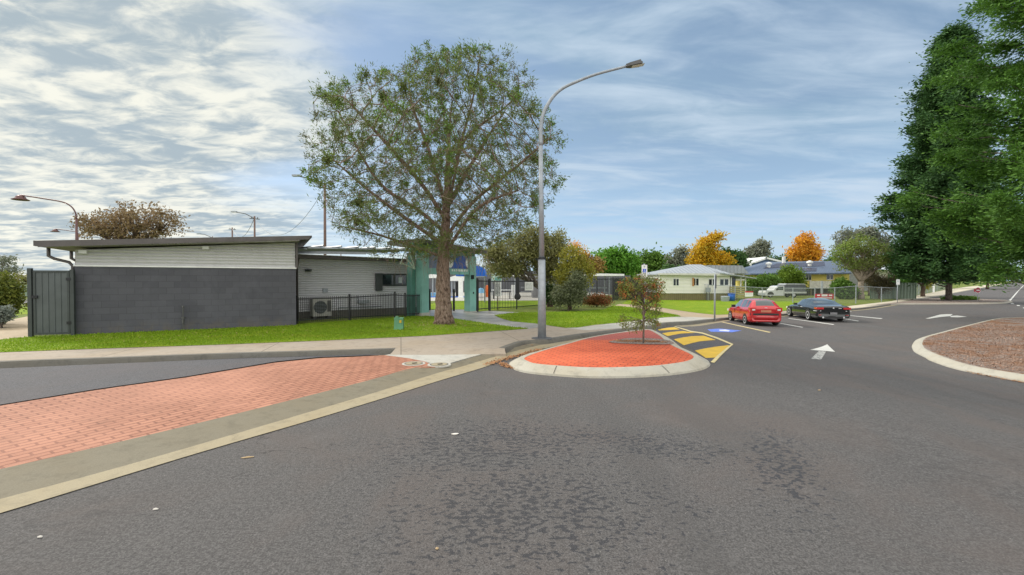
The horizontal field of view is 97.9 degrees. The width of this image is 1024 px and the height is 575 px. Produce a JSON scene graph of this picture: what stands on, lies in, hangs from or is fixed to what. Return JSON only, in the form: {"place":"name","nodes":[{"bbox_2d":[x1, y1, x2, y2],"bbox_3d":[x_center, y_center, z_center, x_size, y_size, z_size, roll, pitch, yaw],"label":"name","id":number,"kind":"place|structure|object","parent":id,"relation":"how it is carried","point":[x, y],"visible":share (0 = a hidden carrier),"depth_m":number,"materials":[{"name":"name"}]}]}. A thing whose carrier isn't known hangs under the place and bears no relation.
{"place":"outdoors","nodes":[
{"label":"outdoors","id":0,"kind":"place"},
{"bbox_2d":[0,316,27,338],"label":"path","id":1,"kind":"structure","parent":0,"point":[17,327],"depth_m":14.82,"materials":[{"name":"beige concrete"}]},
{"bbox_2d":[0,354,382,404],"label":"road","id":2,"kind":"structure","parent":0,"point":[23,384],"depth_m":8.18,"materials":[{"name":"grey asphalt"}]},
{"bbox_2d":[0,316,527,351],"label":"lawn","id":3,"kind":"structure","parent":0,"point":[255,338],"depth_m":13.14,"materials":[{"name":"green plant"}]},
{"bbox_2d":[27,268,75,336],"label":"steel gate","id":4,"kind":"structure","parent":3,"relation":"on","point":[51,302],"depth_m":12.97,"materials":[{"name":"metal"}]},
{"bbox_2d":[296,292,419,323],"bbox_3d":[-6.080,0.787,18.561,5.533,1.187,0.141,-1,1,-44],"label":"picket fence","id":5,"kind":"object","parent":3,"relation":"on","point":[349,297],"visible":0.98,"depth_m":18.54,"materials":[{"name":"black metal"}]},
{"bbox_2d":[394,316,403,329],"bbox_3d":[-3.747,1.175,14.787,0.302,0.450,0.276,0,1,-6],"label":"service box","id":6,"kind":"object","parent":3,"relation":"on","point":[398,322],"visible":0.93,"depth_m":14.68,"materials":[{"name":"green plastic"}]},
{"bbox_2d":[297,38,568,324],"bbox_3d":[-2.777,-3.841,16.607,9.925,10.484,9.188,0,1,0],"label":"tree","id":7,"kind":"object","parent":3,"relation":"on","point":[443,315],"visible":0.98,"depth_m":15.26,"materials":[{"name":"green plant"}]},
{"bbox_2d":[402,361,424,365],"bbox_3d":[-1.999,1.547,9.073,0.480,0.040,0.480,0,1,0],"label":"manhole cover","id":8,"kind":"object","parent":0,"point":[414,363],"visible":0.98,"depth_m":9.03,"materials":[{"name":"concrete"}]},
{"bbox_2d":[387,354,480,363],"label":"paving","id":9,"kind":"structure","parent":0,"point":[451,359],"depth_m":9.79,"materials":[{"name":"concrete"}]},
{"bbox_2d":[0,303,878,361],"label":"footpath","id":10,"kind":"structure","parent":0,"point":[492,339],"depth_m":11.17,"materials":[{"name":"concrete"}]},
{"bbox_2d":[532,59,644,339],"bbox_3d":[2.112,-2.429,12.496,3.136,7.768,0.600,0,1,0],"label":"street lamp","id":11,"kind":"object","parent":10,"relation":"on","point":[542,283],"visible":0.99,"depth_m":12.44,"materials":[{"name":"metal"}]},
{"bbox_2d":[450,275,463,295],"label":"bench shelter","id":12,"kind":"object","parent":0,"point":[454,278],"visible":0.56,"depth_m":43.69,"materials":[{"name":"white paint"}]},
{"bbox_2d":[431,301,537,310],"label":"lawn","id":13,"kind":"structure","parent":0,"point":[459,304],"depth_m":30.19,"materials":[{"name":"green plant"}]},
{"bbox_2d":[456,266,486,301],"bbox_3d":[-3.066,-0.271,34.085,2.183,2.981,2.230,0,1,0],"label":"blue awning","id":14,"kind":"object","parent":13,"relation":"on","point":[479,270],"visible":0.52,"depth_m":32.99,"materials":[{"name":"fabric"}]},
{"bbox_2d":[429,310,563,328],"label":"path","id":15,"kind":"structure","parent":0,"point":[488,317],"depth_m":19.59,"materials":[{"name":"grey concrete"}]},
{"bbox_2d":[476,278,515,311],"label":"pool gate","id":16,"kind":"structure","parent":15,"relation":"on","point":[489,281],"depth_m":24.01,"materials":[{"name":"black metal"}]},
{"bbox_2d":[514,277,520,299],"bbox_3d":[0.309,0.062,25.111,0.380,1.285,0.160,0,1,0],"label":"gate lock","id":17,"kind":"object","parent":16,"relation":"attached to","point":[517,295],"visible":1,"depth_m":25.10,"materials":[{"name":"metal"}]},
{"bbox_2d":[12,282,1000,351],"bbox_3d":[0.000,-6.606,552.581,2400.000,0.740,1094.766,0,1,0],"label":"land","id":18,"kind":"structure","parent":0,"point":[782,298],"depth_m":25.13,"materials":[{"name":"green plant"}]},
{"bbox_2d":[0,254,23,274],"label":"gum tree","id":19,"kind":"object","parent":18,"relation":"on","point":[4,259],"visible":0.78,"depth_m":59.97,"materials":[{"name":"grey plant"}]},
{"bbox_2d":[0,269,26,323],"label":"hedge shrub","id":20,"kind":"object","parent":18,"relation":"on","point":[11,290],"visible":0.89,"depth_m":16.59,"materials":[{"name":"green plant"}]},
{"bbox_2d":[3,269,26,284],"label":"dark tree","id":21,"kind":"object","parent":18,"relation":"on","point":[24,279],"visible":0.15,"depth_m":51.68,"materials":[{"name":"green plant"}]},
{"bbox_2d":[11,194,77,264],"bbox_3d":[-35.456,-2.989,33.958,4.811,8.181,1.028,0,1,0],"label":"street lamp","id":22,"kind":"object","parent":18,"relation":"on","point":[20,197],"visible":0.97,"depth_m":33.87,"materials":[{"name":"grey metal"}]},
{"bbox_2d":[66,200,192,238],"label":"russet tree","id":23,"kind":"object","parent":18,"relation":"on","point":[116,229],"visible":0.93,"depth_m":57.07,"materials":[{"name":"brown plant"}]},
{"bbox_2d":[33,236,311,334],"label":"brick building","id":24,"kind":"structure","parent":18,"relation":"on","point":[138,285],"depth_m":14.54,"materials":[{"name":"grey brick"}]},
{"bbox_2d":[231,211,259,236],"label":"power pole","id":25,"kind":"object","parent":18,"relation":"on","point":[254,218],"visible":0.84,"depth_m":61.80,"materials":[{"name":"wood"}]},
{"bbox_2d":[292,174,329,254],"bbox_3d":[-16.997,-4.261,37.799,3.226,10.605,0.981,0,1,-7],"label":"power pole","id":26,"kind":"object","parent":18,"relation":"on","point":[294,175],"visible":0.38,"depth_m":37.83,"materials":[{"name":"wood"}]},
{"bbox_2d":[310,299,331,318],"bbox_3d":[-8.155,0.934,19.043,0.778,0.920,0.386,-1,1,-41],"label":"air conditioner","id":27,"kind":"object","parent":18,"relation":"on","point":[320,307],"visible":0.9,"depth_m":18.88,"materials":[{"name":"beige metal"}]},
{"bbox_2d":[295,254,406,318],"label":"grey wing","id":28,"kind":"structure","parent":18,"relation":"on","point":[323,276],"depth_m":20.25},
{"bbox_2d":[383,274,406,285],"bbox_3d":[-5.726,-0.372,21.660,1.375,0.592,0.060,-1,1,-41],"label":"window","id":29,"kind":"structure","parent":28,"relation":"in","point":[388,279],"depth_m":21.65,"materials":[{"name":"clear glass"}]},
{"bbox_2d":[295,238,486,315],"bbox_3d":[-5.788,-0.416,21.018,9.395,3.536,4.407,-1,1,-41],"label":"entrance portal","id":30,"kind":"object","parent":18,"relation":"on","point":[417,284],"visible":0.62,"depth_m":20.47,"materials":[{"name":"teal paint"}]},
{"bbox_2d":[561,251,606,273],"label":"golden tree","id":31,"kind":"object","parent":18,"relation":"on","point":[599,261],"visible":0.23,"depth_m":74.34,"materials":[{"name":"plant"}]},
{"bbox_2d":[584,275,630,294],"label":"boundary fence","id":32,"kind":"object","parent":18,"relation":"on","point":[618,277],"visible":0.14,"depth_m":59.99,"materials":[{"name":"metal"}]},
{"bbox_2d":[590,243,645,276],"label":"green tree","id":33,"kind":"object","parent":18,"relation":"on","point":[622,260],"visible":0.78,"depth_m":78.54,"materials":[{"name":"green plant"}]},
{"bbox_2d":[631,242,671,279],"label":"green tree","id":34,"kind":"object","parent":18,"relation":"on","point":[654,260],"visible":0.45,"depth_m":82.64,"materials":[{"name":"green plant"}]},
{"bbox_2d":[663,244,693,265],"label":"gum tree","id":35,"kind":"object","parent":18,"relation":"on","point":[680,256],"visible":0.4,"depth_m":94.16,"materials":[{"name":"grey plant"}]},
{"bbox_2d":[637,264,756,299],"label":"white cottage","id":36,"kind":"structure","parent":18,"relation":"on","point":[686,282],"depth_m":54.02,"materials":[{"name":"grey wood"}]},
{"bbox_2d":[684,229,737,265],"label":"autumn tree","id":37,"kind":"object","parent":18,"relation":"on","point":[705,251],"visible":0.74,"depth_m":77.06,"materials":[{"name":"yellow plant"}]},
{"bbox_2d":[718,246,753,266],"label":"dark tree","id":38,"kind":"object","parent":18,"relation":"on","point":[740,257],"visible":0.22,"depth_m":84.75,"materials":[{"name":"green plant"}]},
{"bbox_2d":[742,236,773,257],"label":"gum tree","id":39,"kind":"object","parent":18,"relation":"on","point":[755,250],"visible":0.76,"depth_m":109.04,"materials":[{"name":"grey plant"}]},
{"bbox_2d":[741,271,783,295],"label":"hedge","id":40,"kind":"object","parent":18,"relation":"on","point":[766,282],"visible":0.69,"depth_m":67.40,"materials":[{"name":"green plant"}]},
{"bbox_2d":[747,257,781,265],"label":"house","id":41,"kind":"structure","parent":18,"relation":"on","point":[758,260],"depth_m":91.92,"materials":[{"name":"white paint"}]},
{"bbox_2d":[758,284,806,297],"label":"truck","id":42,"kind":"object","parent":18,"relation":"on","point":[785,290],"visible":0.9,"depth_m":62.05,"materials":[{"name":"white paint"}]},
{"bbox_2d":[772,263,809,295],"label":"hedge","id":43,"kind":"object","parent":18,"relation":"on","point":[790,274],"visible":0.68,"depth_m":69.03,"materials":[{"name":"green plant"}]},
{"bbox_2d":[736,256,850,294],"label":"yellow house","id":44,"kind":"structure","parent":18,"relation":"on","point":[817,272],"depth_m":72.73,"materials":[{"name":"metal"}]},
{"bbox_2d":[704,284,896,303],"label":"wire fence","id":45,"kind":"object","parent":18,"relation":"on","point":[814,291],"visible":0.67,"depth_m":49.77,"materials":[{"name":"metal"}]},
{"bbox_2d":[815,294,833,298],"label":"notice board","id":46,"kind":"object","parent":45,"relation":"attached to","point":[828,296],"visible":0.91,"depth_m":45.62,"materials":[{"name":"white paint"}]},
{"bbox_2d":[782,230,825,261],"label":"autumn tree","id":47,"kind":"object","parent":18,"relation":"on","point":[803,248],"visible":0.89,"depth_m":94.91,"materials":[{"name":"orange plant"}]},
{"bbox_2d":[846,266,869,290],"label":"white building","id":48,"kind":"structure","parent":18,"relation":"on","point":[852,278],"depth_m":95.28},
{"bbox_2d":[916,283,944,294],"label":"wire fence","id":49,"kind":"object","parent":18,"relation":"on","point":[918,288],"visible":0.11,"depth_m":86.37,"materials":[{"name":"metal"}]},
{"bbox_2d":[916,275,971,296],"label":"yard tree","id":50,"kind":"object","parent":18,"relation":"on","point":[922,292],"visible":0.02,"depth_m":65.86,"materials":[{"name":"green plant"}]},
{"bbox_2d":[0,283,1023,574],"bbox_3d":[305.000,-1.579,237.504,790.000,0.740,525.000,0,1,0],"label":"road","id":51,"kind":"structure","parent":0,"point":[876,445],"depth_m":3.90,"materials":[{"name":"grey asphalt"}]},
{"bbox_2d":[0,304,17,327],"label":"silver shrub","id":52,"kind":"object","parent":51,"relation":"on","point":[6,315],"visible":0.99,"depth_m":15.29,"materials":[{"name":"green plant"}]},
{"bbox_2d":[0,348,394,367],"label":"kerb","id":53,"kind":"structure","parent":51,"relation":"on","point":[87,361],"depth_m":9.65,"materials":[{"name":"grey concrete"}]},
{"bbox_2d":[0,355,434,468],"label":"paving","id":54,"kind":"structure","parent":51,"relation":"on","point":[37,430],"depth_m":6.13,"materials":[{"name":"red brick"}]},
{"bbox_2d":[0,343,542,498],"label":"gutter","id":55,"kind":"object","parent":51,"relation":"on","point":[25,477],"visible":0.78,"depth_m":4.83,"materials":[{"name":"beige concrete"}]},
{"bbox_2d":[427,362,450,367],"bbox_3d":[-1.463,1.548,8.970,0.480,0.040,0.480,0,1,0],"label":"manhole cover","id":56,"kind":"object","parent":55,"relation":"on","point":[440,364],"visible":0.98,"depth_m":8.92,"materials":[{"name":"concrete"}]},
{"bbox_2d":[0,338,582,512],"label":"gutter","id":57,"kind":"object","parent":51,"relation":"on","point":[21,499],"visible":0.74,"depth_m":4.91,"materials":[{"name":"concrete"}]},
{"bbox_2d":[295,355,377,359],"bbox_3d":[-8.531,1.606,8.936,11.967,0.002,0.748,0,1,-16],"label":"gutter","id":58,"kind":"object","parent":51,"relation":"on","point":[336,356],"visible":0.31,"depth_m":10.12,"materials":[{"name":"concrete"}]},
{"bbox_2d":[390,347,505,355],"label":"kerb","id":59,"kind":"structure","parent":51,"relation":"on","point":[495,351],"depth_m":10.42,"materials":[{"name":"concrete"}]},
{"bbox_2d":[483,349,542,364],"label":"leaf litter","id":60,"kind":"object","parent":51,"relation":"on","point":[509,356],"visible":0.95,"depth_m":10.14,"materials":[{"name":"plant"}]},
{"bbox_2d":[524,330,692,366],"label":"paving","id":61,"kind":"structure","parent":51,"relation":"on","point":[600,351],"depth_m":9.78,"materials":[{"name":"red brick"}]},
{"bbox_2d":[609,338,673,343],"bbox_3d":[3.378,1.423,11.883,1.698,0.001,1.245,0,1,0],"label":"garden bed","id":62,"kind":"object","parent":61,"relation":"on","point":[646,339],"visible":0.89,"depth_m":11.77,"materials":[{"name":"soil"}]},
{"bbox_2d":[614,271,668,342],"bbox_3d":[3.311,0.530,11.451,1.350,1.902,0.700,0,1,0],"label":"bottlebrush","id":63,"kind":"object","parent":62,"relation":"on","point":[626,290],"visible":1,"depth_m":11.45,"materials":[{"name":"green plant"}]},
{"bbox_2d":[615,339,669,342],"bbox_3d":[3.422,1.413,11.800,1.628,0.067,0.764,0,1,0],"label":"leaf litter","id":64,"kind":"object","parent":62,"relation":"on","point":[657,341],"visible":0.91,"depth_m":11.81,"materials":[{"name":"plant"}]},
{"bbox_2d":[509,329,709,377],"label":"kerb","id":65,"kind":"structure","parent":51,"relation":"on","point":[694,364],"depth_m":8.32,"materials":[{"name":"concrete"}]},
{"bbox_2d":[653,326,730,362],"bbox_3d":[5.627,1.593,13.512,1.990,0.114,8.360,0,1,6],"label":"speed hump","id":66,"kind":"object","parent":51,"relation":"on","point":[699,345],"visible":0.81,"depth_m":13.16,"materials":[{"name":"concrete"}]},
{"bbox_2d":[662,331,692,335],"bbox_3d":[5.455,1.546,14.927,2.101,0.066,0.509,-1,1,-44],"label":"road marking","id":67,"kind":"object","parent":66,"relation":"on","point":[673,333],"visible":1,"depth_m":15.03,"materials":[{"name":"yellow paint"}]},
{"bbox_2d":[674,336,714,344],"bbox_3d":[5.445,1.575,13.411,0.766,0.077,3.084,1,1,44],"label":"road marking","id":68,"kind":"object","parent":66,"relation":"on","point":[687,340],"visible":1,"depth_m":13.37,"materials":[{"name":"yellow paint"}]},
{"bbox_2d":[674,326,731,343],"bbox_3d":[6.499,1.582,15.135,0.505,0.063,4.728,0,1,0],"label":"road marking","id":69,"kind":"object","parent":66,"relation":"on","point":[705,334],"visible":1,"depth_m":15.15,"materials":[{"name":"beige paint"}]},
{"bbox_2d":[695,345,728,357],"bbox_3d":[5.075,1.604,11.402,0.580,0.074,3.017,1,1,32],"label":"road marking","id":70,"kind":"object","parent":66,"relation":"on","point":[712,352],"visible":0.88,"depth_m":11.05,"materials":[{"name":"yellow paint"}]},
{"bbox_2d":[499,304,890,352],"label":"kerb","id":71,"kind":"structure","parent":51,"relation":"on","point":[509,347],"depth_m":14.12,"materials":[{"name":"grey concrete"}]},
{"bbox_2d":[714,274,716,320],"bbox_3d":[11.199,0.543,24.631,0.100,2.579,0.420,0,1,16],"label":"edge on sign","id":72,"kind":"object","parent":71,"relation":"on","point":[715,281],"visible":1,"depth_m":24.59,"materials":[{"name":"metal"}]},
{"bbox_2d":[727,296,781,324],"bbox_3d":[14.099,1.279,26.182,2.060,1.605,4.071,0,1,9],"label":"hatchback","id":73,"kind":"object","parent":51,"relation":"on","point":[747,311],"visible":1,"depth_m":24.42,"materials":[{"name":"red paint"}]},
{"bbox_2d":[677,305,894,326],"bbox_3d":[22.189,1.628,33.117,43.706,0.685,3.516,-1,1,-40],"label":"gutter","id":74,"kind":"object","parent":51,"relation":"on","point":[701,324],"visible":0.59,"depth_m":23.92,"materials":[{"name":"concrete"}]},
{"bbox_2d":[811,351,825,359],"bbox_3d":[8.994,1.966,13.040,0.201,0.287,3.896,1,1,37],"label":"road marking","id":75,"kind":"object","parent":51,"relation":"on","point":[819,355],"visible":1,"depth_m":12.89,"materials":[{"name":"paint"}]},
{"bbox_2d":[786,298,850,320],"bbox_3d":[19.770,1.349,29.094,2.200,1.376,4.885,0,1,12],"label":"coupe","id":76,"kind":"object","parent":51,"relation":"on","point":[811,308],"visible":1,"depth_m":27.43,"materials":[{"name":"black paint"}]},
{"bbox_2d":[811,345,834,351],"bbox_3d":[11.106,2.104,15.636,0.553,0.218,3.740,1,1,42],"label":"road marking","id":77,"kind":"object","parent":51,"relation":"on","point":[825,348],"visible":1,"depth_m":15.35,"materials":[{"name":"paint"}]},
{"bbox_2d":[870,283,915,299],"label":"sheet fence","id":78,"kind":"object","parent":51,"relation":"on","point":[905,291],"visible":0.62,"depth_m":58.02,"materials":[{"name":"metal"}]},
{"bbox_2d":[868,298,1011,305],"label":"kerb","id":79,"kind":"structure","parent":51,"relation":"on","point":[1007,301],"depth_m":46.55,"materials":[{"name":"concrete"}]},
{"bbox_2d":[912,317,1023,381],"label":"kerb","id":80,"kind":"structure","parent":51,"relation":"on","point":[918,347],"depth_m":12.81,"materials":[{"name":"concrete"}]},
{"bbox_2d":[922,318,1023,373],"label":"garden bed","id":81,"kind":"object","parent":51,"relation":"on","point":[1016,322],"visible":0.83,"depth_m":16.21,"materials":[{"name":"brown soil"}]},
{"bbox_2d":[883,0,1023,292],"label":"conifer tree","id":82,"kind":"object","parent":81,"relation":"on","point":[971,217],"visible":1,"depth_m":29.07,"materials":[{"name":"green plant"}]},
{"bbox_2d":[944,263,1023,288],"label":"distant tree","id":83,"kind":"object","parent":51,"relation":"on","point":[1022,276],"visible":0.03,"depth_m":129.66,"materials":[{"name":"green plant"}]},
{"bbox_2d":[0,0,1023,280],"label":"sky","id":84,"kind":"structure","parent":0,"point":[749,120],"materials":[{"name":"blue"}]},
{"bbox_2d":[431,292,606,300],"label":"fence","id":85,"kind":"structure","parent":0,"point":[529,297],"depth_m":42.76,"materials":[{"name":"metal"}]},
{"bbox_2d":[458,276,463,297],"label":"display stand","id":86,"kind":"object","parent":85,"relation":"on","point":[460,287],"visible":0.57,"depth_m":41.38,"materials":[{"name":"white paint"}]},
{"bbox_2d":[429,271,536,291],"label":"building","id":87,"kind":"structure","parent":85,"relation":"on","point":[508,284],"depth_m":62.00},
{"bbox_2d":[531,276,556,297],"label":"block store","id":88,"kind":"structure","parent":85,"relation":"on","point":[534,293],"depth_m":42.01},
{"bbox_2d":[584,273,623,294],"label":"bench shelter","id":89,"kind":"object","parent":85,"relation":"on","point":[604,275],"visible":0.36,"depth_m":42.81,"materials":[{"name":"white paint"}]},
{"bbox_2d":[495,305,680,327],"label":"lawn","id":90,"kind":"structure","parent":0,"point":[581,325],"depth_m":19.54,"materials":[{"name":"green plant"}]},
{"bbox_2d":[516,302,612,311],"bbox_3d":[4.714,1.194,27.572,3.830,0.010,12.560,1,1,39],"label":"garden bed","id":91,"kind":"object","parent":90,"relation":"on","point":[580,308],"visible":0.54,"depth_m":24.94,"materials":[{"name":"brown soil"}]},
{"bbox_2d":[478,218,575,288],"bbox_3d":[0.822,-1.443,26.861,6.172,5.555,3.269,0,1,0],"label":"olive tree","id":92,"kind":"object","parent":91,"relation":"on","point":[521,257],"visible":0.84,"depth_m":26.41,"materials":[{"name":"green plant"}]},
{"bbox_2d":[546,281,556,306],"bbox_3d":[2.255,0.383,27.615,1.248,1.906,1.370,0,1,0],"label":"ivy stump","id":93,"kind":"object","parent":91,"relation":"on","point":[549,302],"visible":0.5,"depth_m":27.42,"materials":[{"name":"green plant"}]},
{"bbox_2d":[547,267,592,310],"bbox_3d":[3.109,0.132,23.957,2.431,2.458,1.731,0,1,0],"label":"sage shrub","id":94,"kind":"object","parent":91,"relation":"on","point":[571,292],"visible":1,"depth_m":23.69,"materials":[{"name":"green plant"}]},
{"bbox_2d":[550,243,598,309],"bbox_3d":[3.552,-0.573,24.742,2.664,3.849,2.093,0,1,20],"label":"weeping shrub","id":95,"kind":"object","parent":91,"relation":"on","point":[580,263],"visible":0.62,"depth_m":24.57,"materials":[{"name":"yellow plant"}]},
{"bbox_2d":[582,292,614,306],"bbox_3d":[5.144,0.734,27.265,2.242,1.148,1.326,0,1,0],"label":"garden shrub","id":96,"kind":"object","parent":91,"relation":"on","point":[597,300],"visible":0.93,"depth_m":27.01,"materials":[{"name":"red plant"}]},
{"bbox_2d":[571,317,723,329],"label":"path","id":97,"kind":"structure","parent":0,"point":[617,325],"depth_m":16.87,"materials":[{"name":"concrete"}]},
{"bbox_2d":[614,304,727,317],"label":"path","id":98,"kind":"structure","parent":0,"point":[682,313],"depth_m":28.65,"materials":[{"name":"concrete"}]},
{"bbox_2d":[622,299,799,314],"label":"lawn","id":99,"kind":"structure","parent":0,"point":[702,306],"depth_m":42.21,"materials":[{"name":"green plant"}]},
{"bbox_2d":[516,277,657,308],"bbox_3d":[10.042,0.387,40.282,1.564,2.791,35.859,1,1,31],"label":"pool fence","id":100,"kind":"object","parent":99,"relation":"on","point":[524,292],"visible":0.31,"depth_m":34.55,"materials":[{"name":"black metal"}]},
{"bbox_2d":[525,282,532,290],"bbox_3d":[0.988,-0.072,25.920,0.489,0.493,0.023,0,1,0],"label":"notice board","id":101,"kind":"object","parent":100,"relation":"attached to","point":[528,286],"visible":1,"depth_m":25.91,"materials":[{"name":"white paint"}]},
{"bbox_2d":[729,286,744,299],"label":"slat fence","id":102,"kind":"object","parent":99,"relation":"on","point":[737,291],"visible":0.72,"depth_m":53.22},
{"bbox_2d":[805,295,895,305],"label":"lawn","id":103,"kind":"structure","parent":0,"point":[850,302],"depth_m":52.79,"materials":[{"name":"green plant"}]},
{"bbox_2d":[826,276,861,298],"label":"round bush","id":104,"kind":"object","parent":103,"relation":"on","point":[844,292],"visible":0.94,"depth_m":56.12,"materials":[{"name":"green plant"}]},
{"bbox_2d":[826,231,896,298],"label":"spreading tree","id":105,"kind":"object","parent":103,"relation":"on","point":[848,253],"visible":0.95,"depth_m":56.27,"materials":[{"name":"green plant"}]},
{"bbox_2d":[829,223,899,295],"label":"spreading tree","id":106,"kind":"object","parent":103,"relation":"on","point":[870,231],"visible":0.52,"depth_m":69.40,"materials":[{"name":"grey plant"}]},
{"bbox_2d":[864,268,899,298],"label":"twiggy shrub","id":107,"kind":"object","parent":103,"relation":"on","point":[874,280],"visible":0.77,"depth_m":57.36,"materials":[{"name":"brown plant"}]},
{"bbox_2d":[848,284,999,307],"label":"path","id":108,"kind":"structure","parent":0,"point":[942,292],"depth_m":75.63,"materials":[{"name":"concrete"}]},
{"bbox_2d":[878,298,1006,304],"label":"garden bed","id":109,"kind":"object","parent":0,"point":[935,300],"visible":0.75,"depth_m":50.16,"materials":[{"name":"soil"}]},
{"bbox_2d":[863,15,1023,299],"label":"conifer tree","id":110,"kind":"object","parent":109,"relation":"on","point":[922,253],"visible":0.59,"depth_m":52.16,"materials":[{"name":"green plant"}]},
{"bbox_2d":[939,294,979,299],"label":"ground cover","id":111,"kind":"object","parent":109,"relation":"on","point":[963,297],"visible":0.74,"depth_m":54.05,"materials":[{"name":"green plant"}]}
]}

